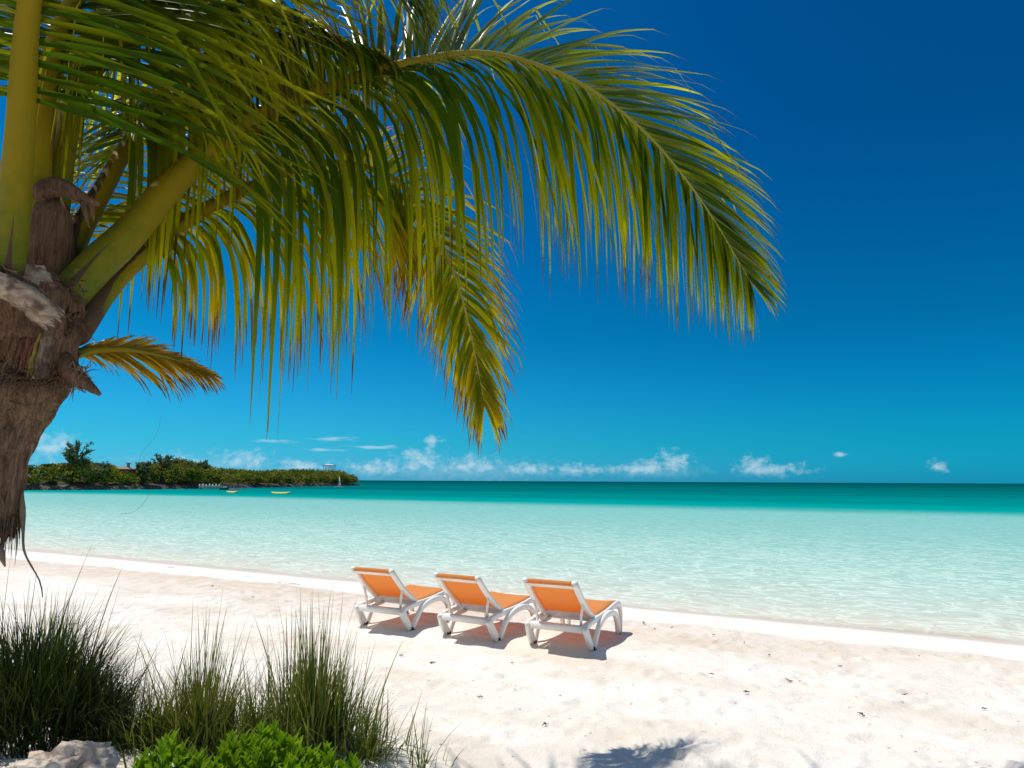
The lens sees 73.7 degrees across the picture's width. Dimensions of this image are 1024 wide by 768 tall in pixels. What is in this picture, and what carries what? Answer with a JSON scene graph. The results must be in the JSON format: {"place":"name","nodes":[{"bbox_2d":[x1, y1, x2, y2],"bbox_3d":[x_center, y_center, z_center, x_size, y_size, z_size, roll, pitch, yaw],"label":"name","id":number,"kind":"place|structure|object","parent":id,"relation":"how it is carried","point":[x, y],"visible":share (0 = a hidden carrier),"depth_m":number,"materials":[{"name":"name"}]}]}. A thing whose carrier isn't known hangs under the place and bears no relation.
{"place":"outdoors","nodes":[
{"label":"outdoors","id":0,"kind":"place"},
{"bbox_2d":[25,475,359,489],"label":"headland","id":1,"kind":"structure","parent":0,"point":[80,484],"depth_m":157.02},
{"bbox_2d":[62,439,94,481],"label":"casuarina tree","id":2,"kind":"object","parent":1,"relation":"on","point":[72,455],"visible":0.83,"depth_m":146.98,"materials":[{"name":"green plant"}]},
{"bbox_2d":[73,459,111,482],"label":"broadleaf tree","id":3,"kind":"object","parent":1,"relation":"on","point":[101,469],"visible":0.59,"depth_m":149.28,"materials":[{"name":"green plant"}]},
{"bbox_2d":[107,463,136,479],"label":"house","id":4,"kind":"structure","parent":1,"relation":"on","point":[125,468],"depth_m":156.12,"materials":[{"name":"paint"}]},
{"bbox_2d":[135,460,153,483],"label":"casuarina tree","id":5,"kind":"object","parent":1,"relation":"on","point":[145,466],"visible":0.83,"depth_m":156.55,"materials":[{"name":"green plant"}]},
{"bbox_2d":[151,452,174,481],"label":"casuarina tree","id":6,"kind":"object","parent":1,"relation":"on","point":[163,463],"visible":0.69,"depth_m":166.54,"materials":[{"name":"green plant"}]},
{"bbox_2d":[172,457,194,479],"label":"broadleaf tree","id":7,"kind":"object","parent":1,"relation":"on","point":[176,460],"visible":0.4,"depth_m":174.92,"materials":[{"name":"green plant"}]},
{"bbox_2d":[27,460,358,483],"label":"scrub","id":8,"kind":"object","parent":1,"relation":"on","point":[187,473],"visible":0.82,"depth_m":171.38,"materials":[{"name":"green plant"}]},
{"bbox_2d":[196,459,210,473],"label":"casuarina tree","id":9,"kind":"object","parent":1,"relation":"on","point":[204,465],"visible":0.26,"depth_m":182.12,"materials":[{"name":"green plant"}]},
{"bbox_2d":[323,464,335,471],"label":"gazebo","id":10,"kind":"object","parent":1,"relation":"on","point":[328,465],"visible":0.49,"depth_m":289.15,"materials":[{"name":"white paint"}]},
{"bbox_2d":[0,544,1023,767],"bbox_3d":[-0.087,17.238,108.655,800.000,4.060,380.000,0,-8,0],"label":"beach sand","id":11,"kind":"structure","parent":0,"point":[636,693],"depth_m":6.45,"materials":[{"name":"white sand"}]},
{"bbox_2d":[0,577,120,658],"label":"grass clump","id":12,"kind":"object","parent":11,"relation":"on","point":[41,619],"visible":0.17,"depth_m":6.87,"materials":[{"name":"green plant"}]},
{"bbox_2d":[7,740,119,767],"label":"rock","id":13,"kind":"object","parent":11,"relation":"on","point":[78,754],"visible":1,"depth_m":3.49,"materials":[{"name":"white stone"}]},
{"bbox_2d":[0,547,169,757],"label":"grass clump","id":14,"kind":"object","parent":11,"relation":"on","point":[39,687],"visible":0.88,"depth_m":4.25,"materials":[{"name":"green plant"}]},
{"bbox_2d":[50,635,197,755],"bbox_3d":[-2.421,1.986,4.357,0.951,0.774,0.813,-4,-9,27],"label":"grass clump","id":15,"kind":"object","parent":11,"relation":"on","point":[121,740],"visible":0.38,"depth_m":4.24,"materials":[{"name":"green plant"}]},
{"bbox_2d":[61,641,238,757],"bbox_3d":[-2.331,2.027,4.451,1.242,0.784,1.095,0,-8,0],"label":"grass clump","id":16,"kind":"object","parent":11,"relation":"on","point":[148,720],"visible":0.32,"depth_m":4.32,"materials":[{"name":"green plant"}]},
{"bbox_2d":[98,591,291,767],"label":"grass clump","id":17,"kind":"object","parent":11,"relation":"on","point":[208,695],"visible":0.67,"depth_m":4.36,"materials":[{"name":"green plant"}]},
{"bbox_2d":[128,719,361,767],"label":"shrub","id":18,"kind":"object","parent":11,"relation":"on","point":[268,747],"visible":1,"depth_m":1.76,"materials":[{"name":"green plant"}]},
{"bbox_2d":[167,655,343,756],"bbox_3d":[-1.731,2.091,4.426,1.466,0.702,1.187,0,-8,0],"label":"grass clump","id":19,"kind":"object","parent":11,"relation":"on","point":[257,717],"visible":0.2,"depth_m":4.45,"materials":[{"name":"green plant"}]},
{"bbox_2d":[208,584,460,766],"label":"grass clump","id":20,"kind":"object","parent":11,"relation":"on","point":[310,706],"visible":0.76,"depth_m":4.49,"materials":[{"name":"green plant"}]},
{"bbox_2d":[312,687,428,767],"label":"grass clump","id":21,"kind":"object","parent":11,"relation":"on","point":[366,753],"visible":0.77,"depth_m":4.36,"materials":[{"name":"green plant"}]},
{"bbox_2d":[0,0,788,596],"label":"coconut palm","id":22,"kind":"object","parent":11,"relation":"on","point":[62,284],"visible":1,"depth_m":4.57,"materials":[{"name":"green plant"}]},
{"bbox_2d":[350,566,455,630],"bbox_3d":[-1.386,2.691,8.826,0.774,0.771,1.442,-4,-9,26],"label":"sun lounger","id":23,"kind":"object","parent":11,"relation":"on","point":[381,586],"visible":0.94,"depth_m":8.47,"materials":[{"name":"orange plastic"}]},
{"bbox_2d":[369,704,477,767],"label":"grass clump","id":24,"kind":"object","parent":11,"relation":"on","point":[423,765],"visible":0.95,"depth_m":4.28,"materials":[{"name":"green plant"}]},
{"bbox_2d":[433,572,539,641],"bbox_3d":[-0.285,2.630,8.309,0.774,0.771,1.442,-4,-9,30],"label":"sun lounger","id":25,"kind":"object","parent":11,"relation":"on","point":[464,593],"visible":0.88,"depth_m":7.97,"materials":[{"name":"orange plastic"}]},
{"bbox_2d":[522,577,622,651],"bbox_3d":[0.710,2.551,7.837,0.774,0.771,1.442,-4,-9,26],"label":"sun lounger","id":26,"kind":"object","parent":11,"relation":"on","point":[564,600],"visible":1,"depth_m":7.48,"materials":[{"name":"orange plastic"}]},
{"bbox_2d":[0,480,1023,642],"bbox_3d":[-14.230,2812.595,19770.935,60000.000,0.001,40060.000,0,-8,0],"label":"sea water","id":27,"kind":"structure","parent":0,"point":[946,559],"depth_m":27.50,"materials":[{"name":"teal liquid"}]},
{"bbox_2d":[199,484,222,488],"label":"dock","id":28,"kind":"object","parent":27,"relation":"in","point":[209,486],"visible":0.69,"depth_m":163.90,"materials":[{"name":"white paint"}]},
{"bbox_2d":[229,484,242,489],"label":"motor boat","id":29,"kind":"object","parent":27,"relation":"on","point":[233,488],"visible":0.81,"depth_m":152.86,"materials":[{"name":"white paint"}]},
{"bbox_2d":[271,492,289,493],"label":"boat","id":30,"kind":"object","parent":27,"relation":"on","point":[280,492],"visible":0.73,"depth_m":112.82,"materials":[{"name":"yellow plastic"}]},
{"bbox_2d":[0,0,1023,483],"label":"sky","id":31,"kind":"structure","parent":0,"point":[889,134],"materials":[{"name":"blue"}]}
]}

